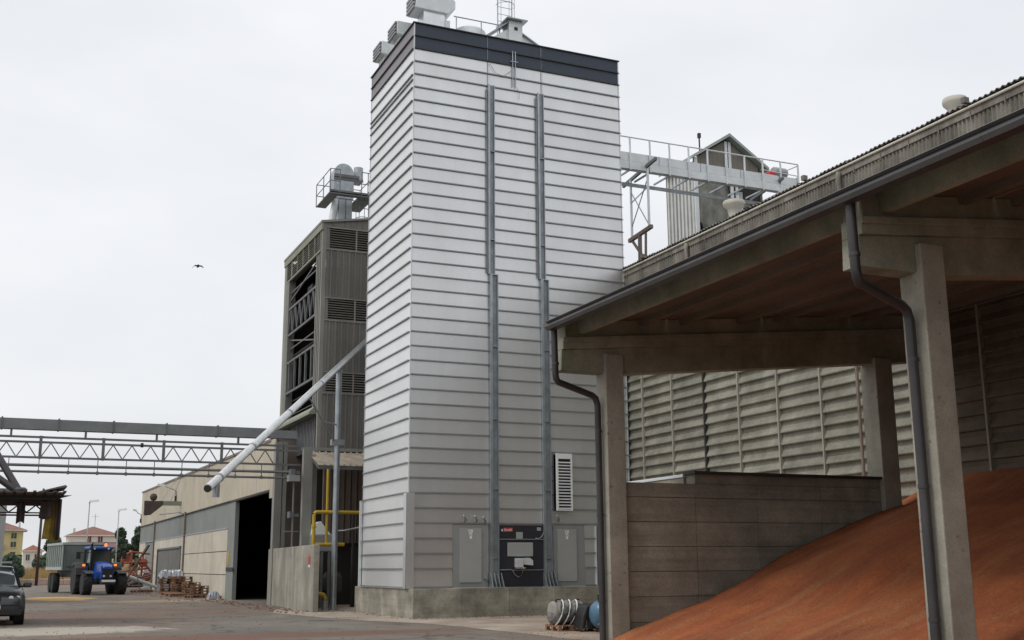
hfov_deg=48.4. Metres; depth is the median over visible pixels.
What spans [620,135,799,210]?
conveyor bridge
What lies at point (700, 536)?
retaining wall
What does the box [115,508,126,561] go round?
lamp post
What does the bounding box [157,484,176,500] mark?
wall lamp
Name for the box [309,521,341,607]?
steel hopper
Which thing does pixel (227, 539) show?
warehouse
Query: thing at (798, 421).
storage hall
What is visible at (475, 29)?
round hatch
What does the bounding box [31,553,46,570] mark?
tree
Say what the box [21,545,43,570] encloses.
house
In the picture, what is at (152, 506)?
jib beam
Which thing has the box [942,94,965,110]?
roof vent
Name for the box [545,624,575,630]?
wooden pallet
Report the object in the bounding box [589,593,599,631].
air tank
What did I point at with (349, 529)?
conduit pipe
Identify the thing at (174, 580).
wooden pallet
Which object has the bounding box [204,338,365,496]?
loading spout
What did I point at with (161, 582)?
wooden pallet
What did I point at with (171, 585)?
wooden pallet
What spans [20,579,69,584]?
kerb wall
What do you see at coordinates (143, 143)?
sky
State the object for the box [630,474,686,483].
side wall
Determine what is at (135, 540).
tree
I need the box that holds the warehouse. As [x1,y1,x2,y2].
[138,439,361,605]
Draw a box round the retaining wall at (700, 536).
[626,471,881,629]
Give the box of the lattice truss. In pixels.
[0,435,301,465]
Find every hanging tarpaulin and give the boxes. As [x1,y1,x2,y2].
[16,502,25,523]
[38,500,53,518]
[41,500,58,541]
[53,499,61,539]
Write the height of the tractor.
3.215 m
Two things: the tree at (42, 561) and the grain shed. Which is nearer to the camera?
the grain shed
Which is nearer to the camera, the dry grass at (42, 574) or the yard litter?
the yard litter
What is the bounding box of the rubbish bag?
[206,591,219,598]
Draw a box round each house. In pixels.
[3,521,27,556]
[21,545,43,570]
[659,133,768,245]
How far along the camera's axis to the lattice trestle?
48.56 m
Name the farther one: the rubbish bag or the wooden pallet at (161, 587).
the wooden pallet at (161, 587)
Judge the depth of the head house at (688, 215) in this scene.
57.96 m
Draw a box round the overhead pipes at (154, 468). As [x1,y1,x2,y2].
[0,443,288,479]
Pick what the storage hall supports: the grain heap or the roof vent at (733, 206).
the roof vent at (733, 206)
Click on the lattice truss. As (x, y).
(163, 446)
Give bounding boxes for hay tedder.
[119,551,151,587]
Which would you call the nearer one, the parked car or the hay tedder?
the parked car
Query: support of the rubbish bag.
on the ground at (157, 625)
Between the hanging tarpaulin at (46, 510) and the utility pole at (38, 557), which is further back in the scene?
the utility pole at (38, 557)
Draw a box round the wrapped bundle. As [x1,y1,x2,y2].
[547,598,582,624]
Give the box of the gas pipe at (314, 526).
[311,469,362,545]
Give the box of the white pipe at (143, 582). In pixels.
[127,574,156,588]
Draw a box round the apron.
[270,607,599,639]
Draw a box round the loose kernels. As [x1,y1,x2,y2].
[540,469,1023,639]
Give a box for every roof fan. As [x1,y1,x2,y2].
[373,41,393,65]
[387,21,411,45]
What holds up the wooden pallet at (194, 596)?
on the ground at (157, 625)
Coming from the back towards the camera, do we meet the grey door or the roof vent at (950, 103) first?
the grey door
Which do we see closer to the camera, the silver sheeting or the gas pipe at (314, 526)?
the gas pipe at (314, 526)
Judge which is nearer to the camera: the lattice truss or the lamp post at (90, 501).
the lattice truss
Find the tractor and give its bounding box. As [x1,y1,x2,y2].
[70,542,126,594]
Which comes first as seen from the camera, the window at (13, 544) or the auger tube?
the auger tube
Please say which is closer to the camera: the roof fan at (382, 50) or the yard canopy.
the yard canopy
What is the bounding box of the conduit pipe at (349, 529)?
[338,525,362,531]
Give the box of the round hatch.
[457,26,485,34]
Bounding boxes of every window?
[10,542,15,547]
[11,533,16,538]
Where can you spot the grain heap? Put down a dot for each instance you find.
(800, 589)
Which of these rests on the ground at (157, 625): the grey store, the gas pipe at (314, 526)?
the grey store
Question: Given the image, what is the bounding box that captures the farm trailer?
[45,542,104,592]
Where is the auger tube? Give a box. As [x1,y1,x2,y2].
[127,544,149,593]
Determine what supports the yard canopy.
on the ground at (157, 625)
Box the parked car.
[0,563,31,623]
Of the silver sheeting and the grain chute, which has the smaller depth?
the grain chute
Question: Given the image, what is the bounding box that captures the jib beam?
[143,473,183,515]
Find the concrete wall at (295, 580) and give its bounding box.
[267,544,319,611]
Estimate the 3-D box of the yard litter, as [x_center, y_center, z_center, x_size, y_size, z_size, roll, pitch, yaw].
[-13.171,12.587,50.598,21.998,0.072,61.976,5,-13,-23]
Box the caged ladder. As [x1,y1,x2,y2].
[496,0,514,34]
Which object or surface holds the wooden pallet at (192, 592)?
on the wooden pallet
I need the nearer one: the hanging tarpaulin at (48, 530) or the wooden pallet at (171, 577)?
the hanging tarpaulin at (48, 530)
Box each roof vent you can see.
[723,198,744,216]
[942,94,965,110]
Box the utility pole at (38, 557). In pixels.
[34,488,44,585]
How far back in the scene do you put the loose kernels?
21.08 m
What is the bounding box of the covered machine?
[567,603,595,630]
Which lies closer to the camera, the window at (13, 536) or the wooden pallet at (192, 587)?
the wooden pallet at (192, 587)
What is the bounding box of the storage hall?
[622,76,1023,499]
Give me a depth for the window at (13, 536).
306.97 m
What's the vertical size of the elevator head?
3.606 m
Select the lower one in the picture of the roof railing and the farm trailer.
the farm trailer
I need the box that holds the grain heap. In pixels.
[612,466,1023,639]
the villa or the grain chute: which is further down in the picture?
the villa
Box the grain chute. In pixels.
[0,453,26,491]
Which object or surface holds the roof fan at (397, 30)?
on the grain dryer tower
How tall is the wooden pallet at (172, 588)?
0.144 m
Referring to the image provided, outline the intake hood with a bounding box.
[487,16,538,44]
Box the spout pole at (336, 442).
[309,369,344,609]
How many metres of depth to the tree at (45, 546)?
209.78 m
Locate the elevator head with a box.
[316,164,369,219]
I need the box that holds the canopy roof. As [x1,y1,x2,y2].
[312,451,363,469]
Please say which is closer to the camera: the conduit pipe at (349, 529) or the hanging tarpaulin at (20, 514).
the hanging tarpaulin at (20, 514)
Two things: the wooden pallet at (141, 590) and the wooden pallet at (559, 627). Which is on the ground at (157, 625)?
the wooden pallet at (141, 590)
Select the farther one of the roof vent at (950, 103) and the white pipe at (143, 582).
the white pipe at (143, 582)
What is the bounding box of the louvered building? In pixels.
[277,218,368,606]
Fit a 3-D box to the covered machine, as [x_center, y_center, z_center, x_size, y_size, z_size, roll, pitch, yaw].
[1.792,7.548,29.042,0.636,0.670,1.239,5,-13,-23]
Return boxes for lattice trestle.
[628,169,652,259]
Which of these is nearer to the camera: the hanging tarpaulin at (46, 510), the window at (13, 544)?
the hanging tarpaulin at (46, 510)
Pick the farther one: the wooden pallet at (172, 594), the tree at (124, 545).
the tree at (124, 545)
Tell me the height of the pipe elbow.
0.711 m
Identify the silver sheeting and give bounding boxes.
[158,570,183,578]
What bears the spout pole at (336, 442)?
on the apron
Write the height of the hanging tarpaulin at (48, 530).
1.260 m
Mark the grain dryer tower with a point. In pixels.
(495, 232)
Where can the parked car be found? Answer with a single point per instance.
(12, 600)
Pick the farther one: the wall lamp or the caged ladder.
the wall lamp
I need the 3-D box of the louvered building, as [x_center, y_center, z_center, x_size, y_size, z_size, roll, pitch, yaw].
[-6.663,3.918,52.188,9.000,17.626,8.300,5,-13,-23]
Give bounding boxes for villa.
[64,514,117,561]
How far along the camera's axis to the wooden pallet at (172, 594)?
64.33 m
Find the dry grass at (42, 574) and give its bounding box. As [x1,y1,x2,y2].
[19,565,137,579]
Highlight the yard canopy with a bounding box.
[0,485,71,515]
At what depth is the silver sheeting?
71.85 m
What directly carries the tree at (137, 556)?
on the ground at (157, 625)
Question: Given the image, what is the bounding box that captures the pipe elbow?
[318,592,327,609]
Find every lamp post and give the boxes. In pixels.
[86,499,98,541]
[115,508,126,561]
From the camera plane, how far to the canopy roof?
46.65 m
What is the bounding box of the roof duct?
[406,0,454,27]
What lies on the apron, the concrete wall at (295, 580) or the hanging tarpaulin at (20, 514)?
the concrete wall at (295, 580)
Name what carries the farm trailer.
on the ground at (157, 625)
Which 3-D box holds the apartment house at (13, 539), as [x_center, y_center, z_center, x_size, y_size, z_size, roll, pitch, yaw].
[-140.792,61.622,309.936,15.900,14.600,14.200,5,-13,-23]
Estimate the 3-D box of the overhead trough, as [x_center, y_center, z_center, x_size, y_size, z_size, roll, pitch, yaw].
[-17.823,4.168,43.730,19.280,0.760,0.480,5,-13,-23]
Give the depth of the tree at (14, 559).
107.60 m
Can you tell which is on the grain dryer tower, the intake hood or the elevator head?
the intake hood
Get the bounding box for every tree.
[2,552,24,577]
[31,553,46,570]
[43,537,61,552]
[112,527,130,566]
[130,526,140,558]
[131,553,138,568]
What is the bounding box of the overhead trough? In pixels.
[0,416,296,442]
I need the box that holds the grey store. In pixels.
[0,488,11,565]
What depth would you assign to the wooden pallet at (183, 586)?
65.84 m
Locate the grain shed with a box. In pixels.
[543,107,1023,639]
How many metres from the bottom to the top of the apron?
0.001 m
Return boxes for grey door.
[143,541,152,588]
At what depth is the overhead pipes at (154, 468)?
44.50 m
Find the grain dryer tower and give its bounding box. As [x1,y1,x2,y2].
[354,21,629,617]
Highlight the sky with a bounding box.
[0,0,1023,554]
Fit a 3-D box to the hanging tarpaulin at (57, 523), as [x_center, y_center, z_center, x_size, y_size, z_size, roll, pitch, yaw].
[-13.875,6.095,34.812,0.180,1.240,0.128,5,-13,-23]
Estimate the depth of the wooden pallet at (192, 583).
65.94 m
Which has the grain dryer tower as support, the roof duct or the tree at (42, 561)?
the roof duct
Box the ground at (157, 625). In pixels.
[0,584,578,639]
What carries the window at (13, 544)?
in the apartment house at (13, 539)
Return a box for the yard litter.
[5,591,590,639]
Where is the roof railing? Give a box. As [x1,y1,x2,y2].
[454,16,505,33]
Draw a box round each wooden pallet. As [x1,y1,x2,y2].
[130,590,152,591]
[158,581,179,583]
[160,586,178,588]
[160,592,185,596]
[162,576,181,578]
[170,584,189,586]
[170,587,190,589]
[173,579,192,581]
[181,585,198,587]
[182,582,200,584]
[184,595,206,597]
[189,591,208,593]
[190,586,204,588]
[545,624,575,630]

